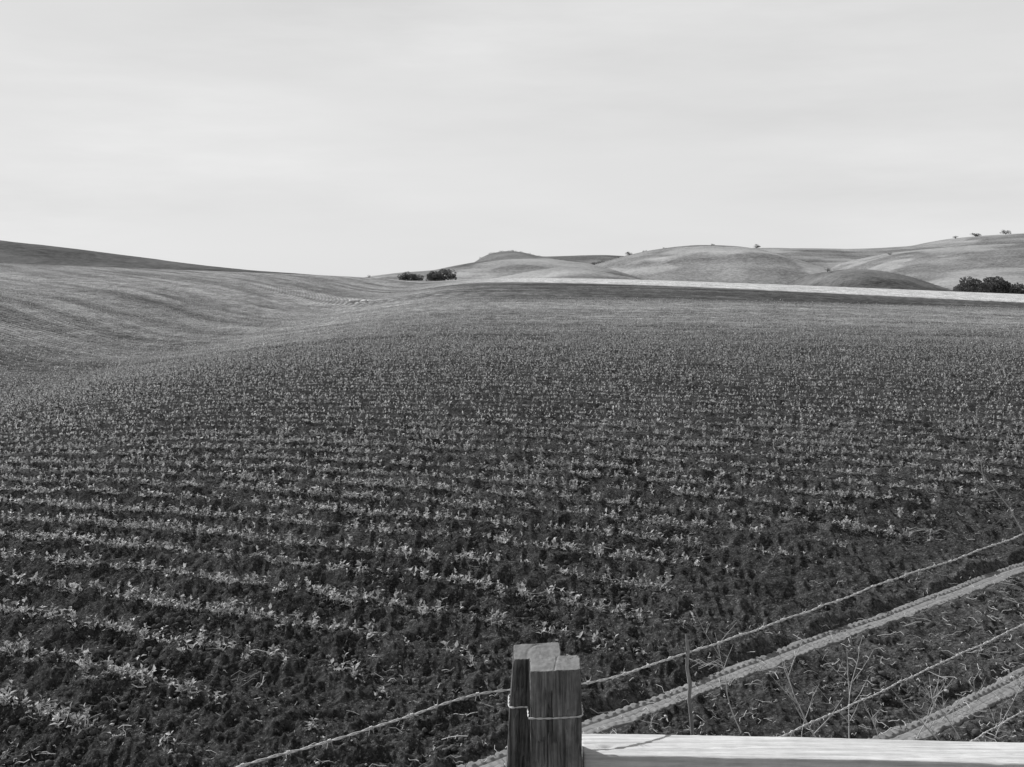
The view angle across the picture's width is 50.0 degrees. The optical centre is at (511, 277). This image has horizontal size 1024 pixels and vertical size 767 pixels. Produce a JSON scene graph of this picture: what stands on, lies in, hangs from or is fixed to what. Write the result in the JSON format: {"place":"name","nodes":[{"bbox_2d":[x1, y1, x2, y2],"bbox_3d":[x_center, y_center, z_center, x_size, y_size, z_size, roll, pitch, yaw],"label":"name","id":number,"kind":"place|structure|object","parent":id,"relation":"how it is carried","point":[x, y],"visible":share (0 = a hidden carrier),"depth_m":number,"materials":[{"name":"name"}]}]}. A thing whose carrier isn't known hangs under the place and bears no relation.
{"place":"outdoors","nodes":[
{"label":"outdoors","id":0,"kind":"place"},
{"bbox_2d":[0,240,310,274],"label":"hill","id":1,"kind":"structure","parent":0,"point":[20,253],"depth_m":304.21,"materials":[{"name":"grey plant"}]},
{"bbox_2d":[370,258,643,280],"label":"hill","id":2,"kind":"structure","parent":0,"point":[497,268],"depth_m":838.03,"materials":[{"name":"grey plant"}]},
{"bbox_2d":[0,263,1023,766],"bbox_3d":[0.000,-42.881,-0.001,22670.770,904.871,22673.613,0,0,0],"label":"ground","id":3,"kind":"structure","parent":0,"point":[874,557],"depth_m":11.10,"materials":[{"name":"soil"}]},
{"bbox_2d":[0,678,16,705],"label":"bean seedling","id":4,"kind":"object","parent":3,"relation":"on","point":[3,690],"visible":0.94,"depth_m":6.30,"materials":[{"name":"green plant"}]},
{"bbox_2d":[2,632,21,651],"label":"bean seedling","id":5,"kind":"object","parent":3,"relation":"on","point":[6,643],"visible":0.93,"depth_m":7.17,"materials":[{"name":"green plant"}]},
{"bbox_2d":[8,597,26,611],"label":"bean seedling","id":6,"kind":"object","parent":3,"relation":"on","point":[16,602],"visible":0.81,"depth_m":8.07,"materials":[{"name":"grey plant"}]},
{"bbox_2d":[12,689,30,704],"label":"bean seedling","id":7,"kind":"object","parent":3,"relation":"on","point":[25,701],"visible":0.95,"depth_m":6.27,"materials":[{"name":"grey plant"}]},
{"bbox_2d":[16,638,28,650],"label":"bean seedling","id":8,"kind":"object","parent":3,"relation":"on","point":[20,643],"visible":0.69,"depth_m":7.21,"materials":[{"name":"grey plant"}]},
{"bbox_2d":[16,571,37,584],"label":"bean seedling","id":9,"kind":"object","parent":3,"relation":"on","point":[33,578],"visible":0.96,"depth_m":8.76,"materials":[{"name":"grey plant"}]},
{"bbox_2d":[25,694,49,716],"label":"bean seedling","id":10,"kind":"object","parent":3,"relation":"on","point":[45,701],"visible":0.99,"depth_m":6.17,"materials":[{"name":"grey plant"}]},
{"bbox_2d":[43,607,58,620],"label":"bean seedling","id":11,"kind":"object","parent":3,"relation":"on","point":[52,611],"visible":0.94,"depth_m":7.84,"materials":[{"name":"grey plant"}]},
{"bbox_2d":[46,699,64,713],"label":"bean seedling","id":12,"kind":"object","parent":3,"relation":"on","point":[55,708],"visible":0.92,"depth_m":6.08,"materials":[{"name":"grey plant"}]},
{"bbox_2d":[50,702,71,726],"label":"bean seedling","id":13,"kind":"object","parent":3,"relation":"on","point":[65,715],"visible":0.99,"depth_m":6.00,"materials":[{"name":"grey plant"}]},
{"bbox_2d":[68,606,76,622],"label":"bean seedling","id":14,"kind":"object","parent":3,"relation":"on","point":[72,613],"visible":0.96,"depth_m":7.74,"materials":[{"name":"grey plant"}]},
{"bbox_2d":[66,711,84,733],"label":"bean seedling","id":15,"kind":"object","parent":3,"relation":"on","point":[74,723],"visible":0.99,"depth_m":5.96,"materials":[{"name":"grey plant"}]},
{"bbox_2d":[79,645,90,663],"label":"bean seedling","id":16,"kind":"object","parent":3,"relation":"on","point":[85,652],"visible":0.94,"depth_m":6.86,"materials":[{"name":"grey plant"}]},
{"bbox_2d":[78,663,95,680],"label":"bean seedling","id":17,"kind":"object","parent":3,"relation":"on","point":[92,677],"visible":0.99,"depth_m":6.68,"materials":[{"name":"grey plant"}]},
{"bbox_2d":[82,702,91,727],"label":"bean seedling","id":18,"kind":"object","parent":3,"relation":"on","point":[87,709],"visible":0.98,"depth_m":6.02,"materials":[{"name":"grey plant"}]},
{"bbox_2d":[80,654,95,670],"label":"bean seedling","id":19,"kind":"object","parent":3,"relation":"on","point":[91,664],"visible":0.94,"depth_m":6.79,"materials":[{"name":"grey plant"}]},
{"bbox_2d":[84,614,101,631],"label":"bean seedling","id":20,"kind":"object","parent":3,"relation":"on","point":[95,620],"visible":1,"depth_m":7.59,"materials":[{"name":"grey plant"}]},
{"bbox_2d":[102,620,118,630],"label":"bean seedling","id":21,"kind":"object","parent":3,"relation":"on","point":[108,624],"visible":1,"depth_m":7.56,"materials":[{"name":"grey plant"}]},
{"bbox_2d":[101,656,123,677],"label":"bean seedling","id":22,"kind":"object","parent":3,"relation":"on","point":[112,668],"visible":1,"depth_m":6.73,"materials":[{"name":"grey plant"}]},
{"bbox_2d":[124,617,134,636],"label":"bean seedling","id":23,"kind":"object","parent":3,"relation":"on","point":[128,628],"visible":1,"depth_m":7.52,"materials":[{"name":"grey plant"}]},
{"bbox_2d":[122,581,138,596],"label":"bean seedling","id":24,"kind":"object","parent":3,"relation":"on","point":[128,592],"visible":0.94,"depth_m":8.37,"materials":[{"name":"grey plant"}]},
{"bbox_2d":[117,654,144,675],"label":"bean seedling","id":25,"kind":"object","parent":3,"relation":"on","point":[127,665],"visible":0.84,"depth_m":6.75,"materials":[{"name":"grey plant"}]},
{"bbox_2d":[130,585,145,598],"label":"bean seedling","id":26,"kind":"object","parent":3,"relation":"on","point":[137,596],"visible":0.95,"depth_m":8.32,"materials":[{"name":"grey plant"}]},
{"bbox_2d":[139,664,156,676],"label":"bean seedling","id":27,"kind":"object","parent":3,"relation":"on","point":[141,671],"visible":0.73,"depth_m":6.68,"materials":[{"name":"grey plant"}]},
{"bbox_2d":[139,665,166,679],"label":"bean seedling","id":28,"kind":"object","parent":3,"relation":"on","point":[146,669],"visible":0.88,"depth_m":6.64,"materials":[{"name":"grey plant"}]},
{"bbox_2d":[149,591,165,607],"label":"bean seedling","id":29,"kind":"object","parent":3,"relation":"on","point":[150,600],"visible":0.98,"depth_m":8.18,"materials":[{"name":"grey plant"}]},
{"bbox_2d":[158,730,173,750],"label":"bean seedling","id":30,"kind":"object","parent":3,"relation":"on","point":[166,738],"visible":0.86,"depth_m":5.74,"materials":[{"name":"grey plant"}]},
{"bbox_2d":[160,591,175,607],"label":"bean seedling","id":31,"kind":"object","parent":3,"relation":"on","point":[170,602],"visible":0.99,"depth_m":8.14,"materials":[{"name":"grey plant"}]},
{"bbox_2d":[169,681,183,693],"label":"bean seedling","id":32,"kind":"object","parent":3,"relation":"on","point":[181,686],"visible":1,"depth_m":6.44,"materials":[{"name":"grey plant"}]},
{"bbox_2d":[175,635,197,652],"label":"bean seedling","id":33,"kind":"object","parent":3,"relation":"on","point":[189,645],"visible":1,"depth_m":7.15,"materials":[{"name":"grey plant"}]},
{"bbox_2d":[184,677,195,690],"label":"bean seedling","id":34,"kind":"object","parent":3,"relation":"on","point":[190,686],"visible":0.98,"depth_m":6.46,"materials":[{"name":"grey plant"}]},
{"bbox_2d":[197,632,207,648],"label":"bean seedling","id":35,"kind":"object","parent":3,"relation":"on","point":[201,642],"visible":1,"depth_m":7.22,"materials":[{"name":"grey plant"}]},
{"bbox_2d":[206,601,218,611],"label":"bean seedling","id":36,"kind":"object","parent":3,"relation":"on","point":[214,603],"visible":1,"depth_m":7.98,"materials":[{"name":"grey plant"}]},
{"bbox_2d":[211,601,227,616],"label":"bean seedling","id":37,"kind":"object","parent":3,"relation":"on","point":[220,609],"visible":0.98,"depth_m":7.94,"materials":[{"name":"grey plant"}]},
{"bbox_2d":[214,629,224,646],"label":"bean seedling","id":38,"kind":"object","parent":3,"relation":"on","point":[218,642],"visible":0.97,"depth_m":7.23,"materials":[{"name":"grey plant"}]},
{"bbox_2d":[223,597,236,614],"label":"bean seedling","id":39,"kind":"object","parent":3,"relation":"on","point":[231,608],"visible":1,"depth_m":7.89,"materials":[{"name":"grey plant"}]},
{"bbox_2d":[223,596,246,613],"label":"bean seedling","id":40,"kind":"object","parent":3,"relation":"on","point":[227,603],"visible":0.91,"depth_m":7.97,"materials":[{"name":"grey plant"}]},
{"bbox_2d":[244,570,269,585],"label":"bean seedling","id":41,"kind":"object","parent":3,"relation":"on","point":[255,578],"visible":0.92,"depth_m":8.60,"materials":[{"name":"grey plant"}]},
{"bbox_2d":[260,603,272,617],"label":"bean seedling","id":42,"kind":"object","parent":3,"relation":"on","point":[268,612],"visible":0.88,"depth_m":7.80,"materials":[{"name":"grey plant"}]},
{"bbox_2d":[267,644,280,656],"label":"bean seedling","id":43,"kind":"object","parent":3,"relation":"on","point":[276,649],"visible":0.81,"depth_m":6.99,"materials":[{"name":"grey plant"}]},
{"bbox_2d":[271,582,286,593],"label":"bean seedling","id":44,"kind":"object","parent":3,"relation":"on","point":[278,589],"visible":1,"depth_m":8.45,"materials":[{"name":"grey plant"}]},
{"bbox_2d":[281,612,303,626],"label":"bean seedling","id":45,"kind":"object","parent":3,"relation":"on","point":[284,618],"visible":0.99,"depth_m":7.61,"materials":[{"name":"grey plant"}]},
{"bbox_2d":[289,611,302,624],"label":"bean seedling","id":46,"kind":"object","parent":3,"relation":"on","point":[299,622],"visible":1,"depth_m":7.59,"materials":[{"name":"grey plant"}]},
{"bbox_2d":[304,577,311,591],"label":"bean seedling","id":47,"kind":"object","parent":3,"relation":"on","point":[308,582],"visible":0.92,"depth_m":8.42,"materials":[{"name":"grey plant"}]},
{"bbox_2d":[304,717,323,729],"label":"bean seedling","id":48,"kind":"object","parent":3,"relation":"on","point":[310,725],"visible":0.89,"depth_m":5.97,"materials":[{"name":"grey plant"}]},
{"bbox_2d":[307,612,321,628],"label":"bean seedling","id":49,"kind":"object","parent":3,"relation":"on","point":[313,621],"visible":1,"depth_m":7.54,"materials":[{"name":"grey plant"}]},
{"bbox_2d":[312,585,324,596],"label":"bean seedling","id":50,"kind":"object","parent":3,"relation":"on","point":[317,591],"visible":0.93,"depth_m":8.34,"materials":[{"name":"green plant"}]},
{"bbox_2d":[314,584,338,597],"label":"bean seedling","id":51,"kind":"object","parent":3,"relation":"on","point":[319,587],"visible":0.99,"depth_m":8.30,"materials":[{"name":"grey plant"}]},
{"bbox_2d":[323,585,333,601],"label":"bean seedling","id":52,"kind":"object","parent":3,"relation":"on","point":[331,594],"visible":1,"depth_m":8.25,"materials":[{"name":"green plant"}]},
{"bbox_2d":[329,658,360,673],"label":"bean seedling","id":53,"kind":"object","parent":3,"relation":"on","point":[335,664],"visible":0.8,"depth_m":6.70,"materials":[{"name":"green plant"}]},
{"bbox_2d":[341,590,355,605],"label":"bean seedling","id":54,"kind":"object","parent":3,"relation":"on","point":[346,600],"visible":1,"depth_m":8.16,"materials":[{"name":"grey plant"}]},
{"bbox_2d":[349,586,358,598],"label":"bean seedling","id":55,"kind":"object","parent":3,"relation":"on","point":[352,592],"visible":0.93,"depth_m":8.26,"materials":[{"name":"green plant"}]},
{"bbox_2d":[363,619,375,639],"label":"bean seedling","id":56,"kind":"object","parent":3,"relation":"on","point":[367,627],"visible":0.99,"depth_m":7.36,"materials":[{"name":"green plant"}]},
{"bbox_2d":[370,586,383,601],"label":"bean seedling","id":57,"kind":"object","parent":3,"relation":"on","point":[377,593],"visible":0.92,"depth_m":8.15,"materials":[{"name":"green plant"}]},
{"bbox_2d":[392,592,405,606],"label":"bean seedling","id":58,"kind":"object","parent":3,"relation":"on","point":[396,603],"visible":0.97,"depth_m":8.02,"materials":[{"name":"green plant"}]},
{"bbox_2d":[397,271,411,279],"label":"bush","id":59,"kind":"object","parent":3,"relation":"on","point":[406,276],"visible":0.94,"depth_m":247.09,"materials":[{"name":"black plant"}]},
{"bbox_2d":[409,274,423,280],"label":"bush","id":60,"kind":"object","parent":3,"relation":"on","point":[415,277],"visible":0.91,"depth_m":249.18,"materials":[{"name":"black plant"}]},
{"bbox_2d":[418,601,431,614],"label":"bean seedling","id":61,"kind":"object","parent":3,"relation":"on","point":[424,611],"visible":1,"depth_m":7.85,"materials":[{"name":"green plant"}]},
{"bbox_2d":[425,271,445,280],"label":"bush","id":62,"kind":"object","parent":3,"relation":"on","point":[432,274],"visible":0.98,"depth_m":245.49,"materials":[{"name":"black plant"}]},
{"bbox_2d":[431,602,447,615],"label":"bean seedling","id":63,"kind":"object","parent":3,"relation":"on","point":[438,610],"visible":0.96,"depth_m":7.83,"materials":[{"name":"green plant"}]},
{"bbox_2d":[429,269,456,280],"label":"bush","id":64,"kind":"object","parent":3,"relation":"on","point":[449,274],"visible":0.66,"depth_m":247.07,"materials":[{"name":"black plant"}]},
{"bbox_2d":[441,641,465,655],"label":"bean seedling","id":65,"kind":"object","parent":3,"relation":"on","point":[445,643],"visible":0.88,"depth_m":7.10,"materials":[{"name":"grey plant"}]},
{"bbox_2d":[465,646,488,664],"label":"bean seedling","id":66,"kind":"object","parent":3,"relation":"on","point":[471,658],"visible":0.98,"depth_m":6.94,"materials":[{"name":"grey plant"}]},
{"bbox_2d":[494,611,502,626],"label":"bean seedling","id":67,"kind":"object","parent":3,"relation":"on","point":[496,618],"visible":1,"depth_m":7.57,"materials":[{"name":"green plant"}]},
{"bbox_2d":[1,384,1020,765],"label":"pebbles","id":68,"kind":"object","parent":3,"relation":"on","point":[441,630],"visible":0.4,"depth_m":7.67,"materials":[{"name":"stone"}]},
{"bbox_2d":[0,263,1023,705],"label":"bean crop","id":69,"kind":"object","parent":3,"relation":"on","point":[130,525],"visible":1,"depth_m":19.60,"materials":[{"name":"grey plant"}]},
{"bbox_2d":[0,424,1023,766],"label":"soil clods","id":70,"kind":"object","parent":3,"relation":"on","point":[414,682],"visible":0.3,"depth_m":7.90,"materials":[{"name":"grey soil"}]},
{"bbox_2d":[0,457,1023,766],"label":"straw litter","id":71,"kind":"object","parent":3,"relation":"on","point":[694,683],"visible":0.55,"depth_m":6.90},
{"bbox_2d":[516,579,525,598],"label":"bean seedling","id":72,"kind":"object","parent":3,"relation":"on","point":[522,584],"visible":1,"depth_m":8.27,"materials":[{"name":"grey plant"}]},
{"bbox_2d":[544,584,555,603],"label":"bean seedling","id":73,"kind":"object","parent":3,"relation":"on","point":[549,591],"visible":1,"depth_m":8.22,"materials":[{"name":"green plant"}]},
{"bbox_2d":[560,587,577,606],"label":"bean seedling","id":74,"kind":"object","parent":3,"relation":"on","point":[567,598],"visible":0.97,"depth_m":8.15,"materials":[{"name":"grey plant"}]},
{"bbox_2d":[576,630,598,642],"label":"bean seedling","id":75,"kind":"object","parent":3,"relation":"on","point":[594,637],"visible":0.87,"depth_m":7.32,"materials":[{"name":"grey plant"}]},
{"bbox_2d":[591,598,605,612],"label":"bean seedling","id":76,"kind":"object","parent":3,"relation":"on","point":[599,607],"visible":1,"depth_m":8.01,"materials":[{"name":"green plant"}]},
{"bbox_2d":[615,600,629,613],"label":"bean seedling","id":77,"kind":"object","parent":3,"relation":"on","point":[622,606],"visible":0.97,"depth_m":7.90,"materials":[{"name":"grey plant"}]},
{"bbox_2d":[236,533,1023,766],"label":"wire fence","id":78,"kind":"object","parent":3,"relation":"on","point":[545,713],"visible":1,"depth_m":3.16,"materials":[{"name":"grey wood"}]},
{"bbox_2d":[643,573,663,589],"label":"bean seedling","id":79,"kind":"object","parent":3,"relation":"on","point":[646,579],"visible":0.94,"depth_m":8.55,"materials":[{"name":"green plant"}]},
{"bbox_2d":[660,572,672,587],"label":"bean seedling","id":80,"kind":"object","parent":3,"relation":"on","point":[667,580],"visible":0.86,"depth_m":8.56,"materials":[{"name":"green plant"}]},
{"bbox_2d":[684,658,725,668],"bbox_3d":[1.190,2.449,6.965,0.332,0.055,0.117,0,0,15],"label":"straw heap","id":81,"kind":"object","parent":3,"relation":"on","point":[704,663],"visible":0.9,"depth_m":6.95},
{"bbox_2d":[694,611,741,732],"bbox_3d":[1.127,2.167,6.019,0.290,0.743,0.093,0,0,0],"label":"dry weed","id":82,"kind":"object","parent":3,"relation":"on","point":[723,668],"visible":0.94,"depth_m":6.00,"materials":[{"name":"plant"}]},
{"bbox_2d":[458,562,1023,766],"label":"wheel track","id":83,"kind":"structure","parent":3,"relation":"on","point":[631,712],"depth_m":7.24,"materials":[{"name":"soil"}]},
{"bbox_2d":[791,685,818,736],"bbox_3d":[1.621,2.390,6.008,0.167,0.294,0.086,0,0,-8],"label":"dry weed","id":84,"kind":"object","parent":3,"relation":"on","point":[809,707],"visible":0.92,"depth_m":6.02,"materials":[{"name":"plant"}]},
{"bbox_2d":[773,641,842,737],"bbox_3d":[1.582,2.255,5.900,0.378,0.568,0.114,0,0,0],"label":"dry weed","id":85,"kind":"object","parent":3,"relation":"on","point":[796,701],"visible":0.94,"depth_m":5.88,"materials":[{"name":"plant"}]},
{"bbox_2d":[814,636,872,738],"bbox_3d":[1.789,2.231,5.945,0.318,0.610,0.116,0,0,-10],"label":"dry weed","id":86,"kind":"object","parent":3,"relation":"on","point":[848,720],"visible":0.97,"depth_m":5.93,"materials":[{"name":"plant"}]},
{"bbox_2d":[890,688,938,740],"bbox_3d":[2.175,2.364,5.845,0.319,0.346,0.087,0,0,0],"label":"dry weed","id":87,"kind":"object","parent":3,"relation":"on","point":[933,734],"visible":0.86,"depth_m":5.83,"materials":[{"name":"plant"}]},
{"bbox_2d":[909,527,948,533],"bbox_3d":[4.005,2.447,10.615,0.411,0.049,0.182,0,0,-19],"label":"straw heap","id":88,"kind":"object","parent":3,"relation":"on","point":[926,530],"visible":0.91,"depth_m":10.60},
{"bbox_2d":[913,671,960,738],"bbox_3d":[2.299,2.338,5.966,0.281,0.394,0.147,0,0,0],"label":"dry weed","id":89,"kind":"object","parent":3,"relation":"on","point":[931,697],"visible":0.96,"depth_m":5.95,"materials":[{"name":"plant"}]},
{"bbox_2d":[868,667,1023,739],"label":"wheel track","id":90,"kind":"structure","parent":3,"relation":"on","point":[986,696],"depth_m":6.38,"materials":[{"name":"soil"}]},
{"bbox_2d":[863,701,880,735],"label":"dry weed","id":91,"kind":"object","parent":90,"relation":"on","point":[873,716],"visible":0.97,"depth_m":6.02,"materials":[{"name":"plant"}]},
{"bbox_2d":[916,679,946,739],"bbox_3d":[2.306,2.371,6.043,0.236,0.331,0.091,0,0,-10],"label":"dry weed","id":92,"kind":"object","parent":90,"relation":"on","point":[930,706],"visible":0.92,"depth_m":6.03,"materials":[{"name":"plant"}]},
{"bbox_2d":[963,666,985,699],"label":"dry weed","id":93,"kind":"object","parent":90,"relation":"on","point":[973,682],"visible":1,"depth_m":6.51,"materials":[{"name":"plant"}]},
{"bbox_2d":[952,276,992,291],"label":"bush","id":94,"kind":"object","parent":3,"relation":"on","point":[962,286],"visible":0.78,"depth_m":238.88,"materials":[{"name":"black plant"}]},
{"bbox_2d":[954,442,1023,533],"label":"dry weed","id":95,"kind":"object","parent":3,"relation":"on","point":[993,488],"visible":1,"depth_m":4.30,"materials":[{"name":"plant"}]},
{"bbox_2d":[975,276,1004,292],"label":"bush","id":96,"kind":"object","parent":3,"relation":"on","point":[995,281],"visible":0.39,"depth_m":243.46,"materials":[{"name":"black plant"}]},
{"bbox_2d":[988,686,1020,737],"bbox_3d":[2.689,2.370,5.982,0.183,0.327,0.059,0,0,16],"label":"dry weed","id":97,"kind":"object","parent":3,"relation":"on","point":[1001,710],"visible":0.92,"depth_m":5.97,"materials":[{"name":"plant"}]},
{"bbox_2d":[993,280,1023,293],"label":"bush","id":98,"kind":"object","parent":3,"relation":"on","point":[1017,288],"visible":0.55,"depth_m":242.50,"materials":[{"name":"black plant"}]},
{"bbox_2d":[0,0,1023,276],"label":"sky","id":99,"kind":"structure","parent":0,"point":[350,138],"materials":[{"name":"white"}]},
{"bbox_2d":[475,251,621,263],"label":"hill","id":100,"kind":"structure","parent":0,"point":[589,259],"depth_m":1353.92,"materials":[{"name":"grey plant"}]},
{"bbox_2d":[498,267,639,279],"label":"hill","id":101,"kind":"structure","parent":0,"point":[564,272],"depth_m":704.36,"materials":[{"name":"grey plant"}]},
{"bbox_2d":[595,245,833,284],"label":"hill","id":102,"kind":"structure","parent":0,"point":[717,263],"depth_m":902.18,"materials":[{"name":"grey plant"}]},
{"bbox_2d":[783,269,951,290],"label":"hill","id":103,"kind":"structure","parent":0,"point":[861,278],"depth_m":589.57,"materials":[{"name":"grey plant"}]},
{"bbox_2d":[754,233,1023,268],"bbox_3d":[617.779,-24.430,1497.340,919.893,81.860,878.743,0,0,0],"label":"hill","id":104,"kind":"structure","parent":0,"point":[829,258],"depth_m":1359.23,"materials":[{"name":"grey plant"}]},
{"bbox_2d":[830,243,1023,289],"bbox_3d":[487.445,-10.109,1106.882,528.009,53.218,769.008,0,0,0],"label":"hill","id":105,"kind":"structure","parent":0,"point":[948,267],"depth_m":988.10,"materials":[{"name":"grey plant"}]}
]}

